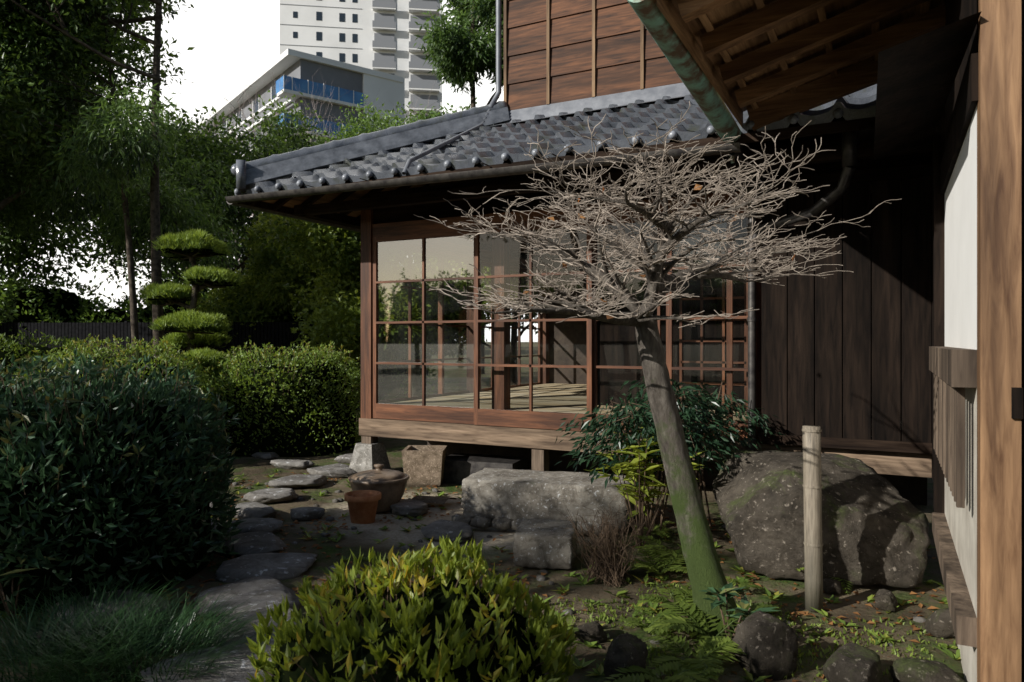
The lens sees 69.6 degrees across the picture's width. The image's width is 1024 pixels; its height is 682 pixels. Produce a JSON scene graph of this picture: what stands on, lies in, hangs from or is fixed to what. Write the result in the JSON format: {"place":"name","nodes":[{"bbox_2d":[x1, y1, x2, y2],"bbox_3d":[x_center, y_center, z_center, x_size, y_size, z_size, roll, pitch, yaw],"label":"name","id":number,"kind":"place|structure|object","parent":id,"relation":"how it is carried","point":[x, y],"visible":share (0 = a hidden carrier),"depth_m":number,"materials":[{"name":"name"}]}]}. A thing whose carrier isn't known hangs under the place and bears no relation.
{"place":"outdoors","nodes":[
{"label":"outdoors","id":0,"kind":"place"},
{"bbox_2d":[0,336,360,496],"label":"shrub shoot stems","id":1,"kind":"object","parent":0,"point":[124,394],"visible":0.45,"depth_m":4.26,"materials":[{"name":"plant"}]},
{"bbox_2d":[0,0,537,341],"bbox_3d":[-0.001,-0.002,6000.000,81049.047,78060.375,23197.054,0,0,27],"label":"sky","id":2,"kind":"structure","parent":0,"point":[225,38],"depth_m":8152.09,"materials":[{"name":"white"}]},
{"bbox_2d":[198,59,362,288],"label":"grey building","id":3,"kind":"structure","parent":0,"point":[323,73],"depth_m":64.76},
{"bbox_2d":[222,85,276,244],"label":"windows","id":4,"kind":"structure","parent":3,"relation":"attached to","point":[257,99],"depth_m":71.08,"materials":[{"name":"blue glass"}]},
{"bbox_2d":[180,48,404,269],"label":"grey building slabs","id":5,"kind":"structure","parent":3,"relation":"attached to","point":[390,93],"depth_m":66.88,"materials":[{"name":"grey concrete"}]},
{"bbox_2d":[276,75,363,134],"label":"grey building balustrades","id":6,"kind":"object","parent":3,"relation":"attached to","point":[336,93],"visible":0.12,"depth_m":63.45,"materials":[{"name":"glass"}]},
{"bbox_2d":[361,435,548,470],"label":"house floor posts","id":7,"kind":"object","parent":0,"point":[540,459],"visible":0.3,"depth_m":6.61,"materials":[{"name":"brown wood"}]},
{"bbox_2d":[0,342,964,681],"bbox_3d":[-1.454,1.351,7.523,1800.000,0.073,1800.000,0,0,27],"label":"ground","id":8,"kind":"structure","parent":0,"point":[254,470],"depth_m":4.25,"materials":[{"name":"soil"}]},
{"bbox_2d":[0,31,134,315],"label":"tree","id":9,"kind":"object","parent":8,"relation":"on","point":[17,248],"depth_m":15.47,"materials":[{"name":"green plant"}]},
{"bbox_2d":[0,0,178,357],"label":"slim tree","id":10,"kind":"object","parent":8,"relation":"on","point":[17,102],"depth_m":10.70,"materials":[{"name":"green plant"}]},
{"bbox_2d":[0,0,194,357],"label":"tree","id":11,"kind":"object","parent":8,"relation":"on","point":[137,45],"depth_m":10.51,"materials":[{"name":"green plant"}]},
{"bbox_2d":[0,64,240,273],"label":"tall tree","id":12,"kind":"object","parent":8,"relation":"on","point":[91,186],"depth_m":11.18,"materials":[{"name":"green plant"}]},
{"bbox_2d":[0,369,246,615],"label":"pieris shrub","id":13,"kind":"object","parent":8,"relation":"on","point":[215,494],"visible":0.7,"depth_m":3.84,"materials":[{"name":"green plant"}]},
{"bbox_2d":[0,348,240,496],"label":"pieris shoots","id":14,"kind":"object","parent":13,"relation":"on","point":[27,365],"visible":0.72,"depth_m":4.01,"materials":[{"name":"green plant"}]},
{"bbox_2d":[0,569,274,681],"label":"mondo grass","id":15,"kind":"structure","parent":8,"relation":"on","point":[84,644],"depth_m":3.13,"materials":[{"name":"green plant"}]},
{"bbox_2d":[0,329,360,455],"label":"clipped azalea shrubs","id":16,"kind":"object","parent":8,"relation":"on","point":[203,378],"visible":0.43,"depth_m":8.59,"materials":[{"name":"green plant"}]},
{"bbox_2d":[14,333,360,402],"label":"azalea shoots","id":17,"kind":"object","parent":16,"relation":"on","point":[322,348],"visible":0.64,"depth_m":8.48,"materials":[{"name":"green plant"}]},
{"bbox_2d":[141,248,238,365],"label":"pine pads","id":18,"kind":"object","parent":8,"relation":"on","point":[202,252],"visible":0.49,"depth_m":9.73,"materials":[{"name":"green plant"}]},
{"bbox_2d":[136,227,244,384],"bbox_3d":[-4.175,-0.070,9.738,1.773,2.887,1.445,0,0,27],"label":"pine","id":19,"kind":"object","parent":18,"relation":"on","point":[194,238],"depth_m":9.60,"materials":[{"name":"green plant"}]},
{"bbox_2d":[0,320,384,410],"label":"black fence slats","id":20,"kind":"object","parent":8,"relation":"on","point":[102,330],"visible":0.18,"depth_m":14.59,"materials":[{"name":"black wood"}]},
{"bbox_2d":[60,90,328,296],"bbox_3d":[-7.928,-2.851,19.760,6.900,8.414,8.214,0,0,-1],"label":"tree","id":21,"kind":"object","parent":8,"relation":"on","point":[274,137],"depth_m":17.90,"materials":[{"name":"green plant"}]},
{"bbox_2d":[0,279,429,400],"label":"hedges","id":22,"kind":"object","parent":8,"relation":"on","point":[392,389],"visible":0.14,"depth_m":15.77,"materials":[{"name":"green plant"}]},
{"bbox_2d":[0,264,437,399],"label":"hedge","id":23,"kind":"object","parent":8,"relation":"on","point":[101,306],"visible":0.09,"depth_m":15.65,"materials":[{"name":"green plant"}]},
{"bbox_2d":[179,212,341,349],"bbox_3d":[-4.342,-0.804,15.213,4.147,4.313,3.753,0,0,27],"label":"tree","id":24,"kind":"object","parent":8,"relation":"on","point":[268,293],"depth_m":14.48,"materials":[{"name":"green plant"}]},
{"bbox_2d":[47,452,473,681],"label":"stepping stones","id":25,"kind":"object","parent":8,"relation":"on","point":[256,570],"visible":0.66,"depth_m":4.19,"materials":[{"name":"grey stone"}]},
{"bbox_2d":[73,65,448,269],"bbox_3d":[-12.271,-6.631,37.062,21.982,15.980,15.760,0,0,-8],"label":"distant bare tree","id":26,"kind":"object","parent":8,"relation":"on","point":[259,126],"visible":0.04,"depth_m":34.56,"materials":[{"name":"green plant"}]},
{"bbox_2d":[0,345,543,681],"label":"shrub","id":27,"kind":"object","parent":8,"relation":"on","point":[387,672],"visible":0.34,"depth_m":3.80,"materials":[{"name":"green plant"}]},
{"bbox_2d":[280,0,441,262],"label":"apartment building","id":28,"kind":"structure","parent":8,"relation":"on","point":[402,31],"depth_m":121.66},
{"bbox_2d":[293,0,356,62],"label":"windows","id":29,"kind":"structure","parent":28,"relation":"attached to","point":[341,35],"depth_m":121.32,"materials":[{"name":"black glass"}]},
{"bbox_2d":[280,0,438,121],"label":"tower recess","id":30,"kind":"object","parent":28,"relation":"attached to","point":[386,60],"visible":0.32,"depth_m":122.05,"materials":[{"name":"grey concrete"}]},
{"bbox_2d":[344,490,380,523],"bbox_3d":[-1.109,1.242,5.476,0.270,0.215,0.270,0,0,27],"label":"flower pot","id":31,"kind":"object","parent":8,"relation":"on","point":[362,505],"visible":1,"depth_m":5.39,"materials":[{"name":"brown ceramic"}]},
{"bbox_2d":[301,94,424,265],"bbox_3d":[-3.743,-3.339,24.297,6.497,9.389,9.339,0,0,6],"label":"tree","id":32,"kind":"object","parent":8,"relation":"on","point":[375,117],"depth_m":22.78,"materials":[{"name":"green plant"}]},
{"bbox_2d":[349,442,390,472],"bbox_3d":[-1.454,1.195,7.523,0.320,0.310,0.320,0,0,27],"label":"foundation stone","id":33,"kind":"object","parent":8,"relation":"on","point":[365,456],"visible":0.64,"depth_m":7.43,"materials":[{"name":"grey stone"}]},
{"bbox_2d":[348,464,408,512],"bbox_3d":[-1.066,1.167,5.892,0.484,0.366,0.484,0,0,27],"label":"garden lidded pot","id":34,"kind":"object","parent":8,"relation":"on","point":[389,485],"visible":0.88,"depth_m":5.74,"materials":[{"name":"brown ceramic"}]},
{"bbox_2d":[0,537,779,642],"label":"plant rosette","id":35,"kind":"object","parent":8,"relation":"on","point":[8,572],"depth_m":3.37,"materials":[{"name":"green plant"}]},
{"bbox_2d":[258,132,537,396],"bbox_3d":[-1.636,-1.201,12.521,5.310,5.108,4.330,0,0,-5],"label":"tree","id":36,"kind":"object","parent":8,"relation":"on","point":[319,242],"depth_m":11.94,"materials":[{"name":"green plant"}]},
{"bbox_2d":[244,533,579,681],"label":"azalea shrub","id":37,"kind":"object","parent":8,"relation":"on","point":[448,567],"depth_m":2.18,"materials":[{"name":"green plant"}]},
{"bbox_2d":[402,445,446,486],"bbox_3d":[-0.820,1.180,6.945,0.380,0.340,0.380,0,0,1],"label":"garden stone basin","id":38,"kind":"object","parent":8,"relation":"on","point":[423,465],"visible":0.93,"depth_m":6.77,"materials":[{"name":"beige stone"}]},
{"bbox_2d":[412,495,455,503],"bbox_3d":[-0.651,1.306,6.097,0.344,0.033,0.192,0,0,16],"label":"stepping stone","id":39,"kind":"object","parent":8,"relation":"on","point":[434,499],"visible":0.93,"depth_m":6.05,"materials":[{"name":"stone"}]},
{"bbox_2d":[400,0,503,373],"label":"conifer tree","id":40,"kind":"object","parent":8,"relation":"on","point":[460,61],"depth_m":28.21,"materials":[{"name":"green plant"}]},
{"bbox_2d":[390,259,537,385],"bbox_3d":[0.386,-1.518,15.096,6.399,5.742,5.508,0,0,27],"label":"tree","id":41,"kind":"object","parent":8,"relation":"on","point":[450,345],"depth_m":15.25,"materials":[{"name":"green plant"}]},
{"bbox_2d":[4,471,944,681],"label":"fallen leaves","id":42,"kind":"object","parent":8,"relation":"on","point":[747,593],"visible":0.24,"depth_m":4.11,"materials":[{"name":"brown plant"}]},
{"bbox_2d":[0,469,960,681],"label":"leafy ground cover","id":43,"kind":"object","parent":8,"relation":"on","point":[598,670],"visible":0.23,"depth_m":3.85,"materials":[{"name":"green plant"}]},
{"bbox_2d":[442,453,527,483],"bbox_3d":[-0.283,1.240,7.105,0.769,0.220,0.444,0,0,20],"label":"garden trough","id":44,"kind":"object","parent":8,"relation":"on","point":[459,468],"visible":0.5,"depth_m":6.96,"materials":[{"name":"stone"}]},
{"bbox_2d":[225,132,756,450],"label":"roof gutters","id":45,"kind":"object","parent":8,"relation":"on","point":[736,147],"visible":0.81,"depth_m":5.62,"materials":[{"name":"black metal"}]},
{"bbox_2d":[402,0,500,174],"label":"downpipe","id":46,"kind":"object","parent":45,"relation":"attached to","point":[492,102],"visible":0.98,"depth_m":7.86,"materials":[{"name":"metal"}]},
{"bbox_2d":[738,169,765,197],"bbox_3d":[1.837,-1.205,5.635,0.141,0.230,0.141,0,0,-18],"label":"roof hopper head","id":47,"kind":"object","parent":45,"relation":"attached to","point":[749,189],"visible":0.32,"depth_m":5.59},
{"bbox_2d":[752,128,874,245],"bbox_3d":[2.345,-1.187,5.176,1.377,0.955,0.411,0,0,27],"label":"downpipe","id":48,"kind":"object","parent":45,"relation":"attached to","point":[851,140],"visible":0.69,"depth_m":5.09,"materials":[{"name":"metal"}]},
{"bbox_2d":[452,467,635,568],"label":"stone block","id":49,"kind":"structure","parent":8,"relation":"on","point":[526,505],"depth_m":5.25,"materials":[{"name":"grey stone"}]},
{"bbox_2d":[557,498,654,586],"bbox_3d":[0.526,1.132,4.221,0.520,0.441,0.543,0,0,27],"label":"dry twig shrub","id":50,"kind":"object","parent":8,"relation":"on","point":[613,568],"visible":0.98,"depth_m":4.14,"materials":[{"name":"brown plant"}]},
{"bbox_2d":[587,427,706,551],"bbox_3d":[0.861,0.960,4.662,0.715,0.786,0.740,0,0,27],"label":"leafy plant","id":51,"kind":"object","parent":8,"relation":"on","point":[634,463],"depth_m":4.65,"materials":[{"name":"green plant"}]},
{"bbox_2d":[413,101,899,638],"bbox_3d":[0.689,0.153,3.503,2.073,2.596,2.309,0,0,27],"label":"maple","id":52,"kind":"object","parent":8,"relation":"on","point":[594,298],"depth_m":3.33,"materials":[{"name":"plant"}]},
{"bbox_2d":[523,184,794,318],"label":"dead leaves","id":53,"kind":"object","parent":52,"relation":"attached to","point":[643,276],"visible":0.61,"depth_m":3.15,"materials":[{"name":"brown plant"}]},
{"bbox_2d":[555,376,785,539],"bbox_3d":[1.140,0.770,5.171,1.361,1.166,1.962,0,0,51],"label":"shrub","id":54,"kind":"object","parent":8,"relation":"on","point":[696,430],"depth_m":4.85,"materials":[{"name":"green plant"}]},
{"bbox_2d":[427,182,926,505],"bbox_3d":[1.777,0.000,8.332,5.000,2.700,4.400,0,0,27],"label":"house interior shell","id":55,"kind":"object","parent":8,"relation":"on","point":[567,342],"visible":0.06,"depth_m":9.30},
{"bbox_2d":[379,238,544,402],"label":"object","id":56,"kind":"structure","parent":55,"relation":"attached to","point":[438,248],"depth_m":8.89,"materials":[{"name":"brown wood"}]},
{"bbox_2d":[361,207,760,440],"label":"wooden posts","id":57,"kind":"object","parent":55,"relation":"on","point":[500,354],"depth_m":6.94,"materials":[{"name":"brown wood"}]},
{"bbox_2d":[372,191,760,439],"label":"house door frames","id":58,"kind":"structure","parent":55,"relation":"attached to","point":[405,230],"depth_m":6.78,"materials":[{"name":"brown wood"}]},
{"bbox_2d":[682,234,743,404],"bbox_3d":[1.976,-0.200,6.865,0.800,1.600,0.005,0,0,27],"label":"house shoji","id":59,"kind":"object","parent":58,"relation":"attached to","point":[712,350],"visible":0.29,"depth_m":6.92,"materials":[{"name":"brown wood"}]},
{"bbox_2d":[385,383,901,437],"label":"house floor","id":60,"kind":"structure","parent":55,"relation":"on","point":[562,398],"depth_m":8.04,"materials":[{"name":"brown wood"}]},
{"bbox_2d":[359,418,931,477],"bbox_3d":[0.733,0.873,6.396,5.080,0.175,0.150,0,0,27],"label":"veranda","id":61,"kind":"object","parent":55,"relation":"attached to","point":[901,463],"depth_m":6.61,"materials":[{"name":"brown wood"}]},
{"bbox_2d":[368,176,930,442],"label":"dark house boards","id":62,"kind":"object","parent":55,"relation":"on","point":[844,352],"visible":0.47,"depth_m":5.39,"materials":[{"name":"brown wood"}]},
{"bbox_2d":[369,138,931,453],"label":"wooden beams","id":63,"kind":"structure","parent":55,"relation":"attached to","point":[900,167],"depth_m":5.76,"materials":[{"name":"brown wood"}]},
{"bbox_2d":[507,96,841,176],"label":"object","id":64,"kind":"object","parent":55,"relation":"on","point":[799,140],"depth_m":6.65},
{"bbox_2d":[507,0,682,110],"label":"siding","id":65,"kind":"object","parent":64,"relation":"attached to","point":[617,46],"visible":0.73,"depth_m":7.55,"materials":[{"name":"brown wood"}]},
{"bbox_2d":[504,0,643,103],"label":"battens","id":66,"kind":"object","parent":65,"relation":"attached to","point":[593,51],"visible":0.34,"depth_m":7.66,"materials":[{"name":"brown wood"}]},
{"bbox_2d":[547,521,853,681],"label":"fern plants","id":67,"kind":"object","parent":8,"relation":"on","point":[703,668],"visible":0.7,"depth_m":3.26,"materials":[{"name":"green plant"}]},
{"bbox_2d":[540,581,955,681],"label":"moss tufts","id":68,"kind":"object","parent":8,"relation":"on","point":[601,618],"visible":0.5,"depth_m":3.41,"materials":[{"name":"green plant"}]},
{"bbox_2d":[575,450,964,681],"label":"garden rocks","id":69,"kind":"object","parent":8,"relation":"on","point":[875,527],"visible":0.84,"depth_m":4.02,"materials":[{"name":"grey stone"}]},
{"bbox_2d":[802,425,822,611],"bbox_3d":[1.516,0.890,3.713,0.101,0.921,0.094,0,0,27],"label":"wooden post","id":70,"kind":"object","parent":8,"relation":"on","point":[812,541],"visible":0.99,"depth_m":3.68,"materials":[{"name":"beige wood"}]},
{"bbox_2d":[873,0,1023,681],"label":"dark wing wood","id":71,"kind":"object","parent":8,"relation":"on","point":[927,86],"visible":0.74,"depth_m":3.14,"materials":[{"name":"brown wood"}]},
{"bbox_2d":[677,0,945,130],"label":"rafters","id":72,"kind":"object","parent":71,"relation":"on","point":[828,88],"visible":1,"depth_m":4.03,"materials":[{"name":"brown wood"}]},
{"bbox_2d":[657,0,944,127],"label":"wing roof boards","id":73,"kind":"object","parent":72,"relation":"on","point":[690,33],"visible":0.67,"depth_m":3.96,"materials":[{"name":"brown wood"}]},
{"bbox_2d":[698,0,929,109],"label":"wing battens","id":74,"kind":"object","parent":72,"relation":"on","point":[706,22],"visible":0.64,"depth_m":3.97,"materials":[{"name":"brown wood"}]},
{"bbox_2d":[929,346,976,647],"bbox_3d":[1.956,0.540,3.307,0.075,1.020,1.730,0,0,27],"label":"siding","id":75,"kind":"object","parent":71,"relation":"attached to","point":[953,370],"visible":1,"depth_m":2.79,"materials":[{"name":"brown wood"}]},
{"bbox_2d":[945,106,976,349],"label":"plaster wall","id":76,"kind":"structure","parent":71,"relation":"attached to","point":[961,261],"depth_m":3.04,"materials":[{"name":"white paint"}]},
{"bbox_2d":[945,387,976,681],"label":"wall","id":77,"kind":"structure","parent":8,"relation":"on","point":[962,523],"depth_m":2.80,"materials":[{"name":"white paint"}]},
{"bbox_2d":[977,0,1020,681],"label":"wooden post","id":78,"kind":"object","parent":8,"relation":"on","point":[999,373],"visible":1,"depth_m":2.40,"materials":[{"name":"brown wood"}]},
{"bbox_2d":[238,117,932,228],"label":"roof rafters","id":79,"kind":"object","parent":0,"point":[337,210],"visible":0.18,"depth_m":5.83,"materials":[{"name":"wood"}]},
{"bbox_2d":[258,100,846,216],"bbox_3d":[3.780,-1.843,8.267,10.380,0.886,7.880,0,0,27],"label":"roof sheathing","id":80,"kind":"object","parent":79,"relation":"on","point":[325,198],"depth_m":7.70,"materials":[{"name":"brown wood"}]},
{"bbox_2d":[246,84,876,193],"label":"roof tiles","id":81,"kind":"object","parent":80,"relation":"on","point":[490,145],"visible":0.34,"depth_m":6.21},
{"bbox_2d":[246,107,509,189],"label":"roof hip ridge tiles","id":82,"kind":"object","parent":81,"relation":"on","point":[429,134],"visible":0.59,"depth_m":7.40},
{"bbox_2d":[231,101,507,193],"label":"roof ridge","id":83,"kind":"structure","parent":82,"relation":"on","point":[239,168],"depth_m":7.38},
{"bbox_2d":[234,109,842,194],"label":"roof end tiles","id":84,"kind":"object","parent":81,"relation":"attached to","point":[837,114],"visible":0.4,"depth_m":5.72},
{"bbox_2d":[493,83,689,125],"bbox_3d":[3.822,-2.353,5.742,8.990,0.225,0.270,0,0,27],"label":"flashing","id":85,"kind":"object","parent":81,"relation":"on","point":[677,90],"visible":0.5,"depth_m":7.36,"materials":[{"name":"metal"}]},
{"bbox_2d":[627,0,740,163],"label":"copper gutter","id":86,"kind":"object","parent":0,"point":[691,75],"visible":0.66,"depth_m":3.87,"materials":[{"name":"green metal"}]}
]}

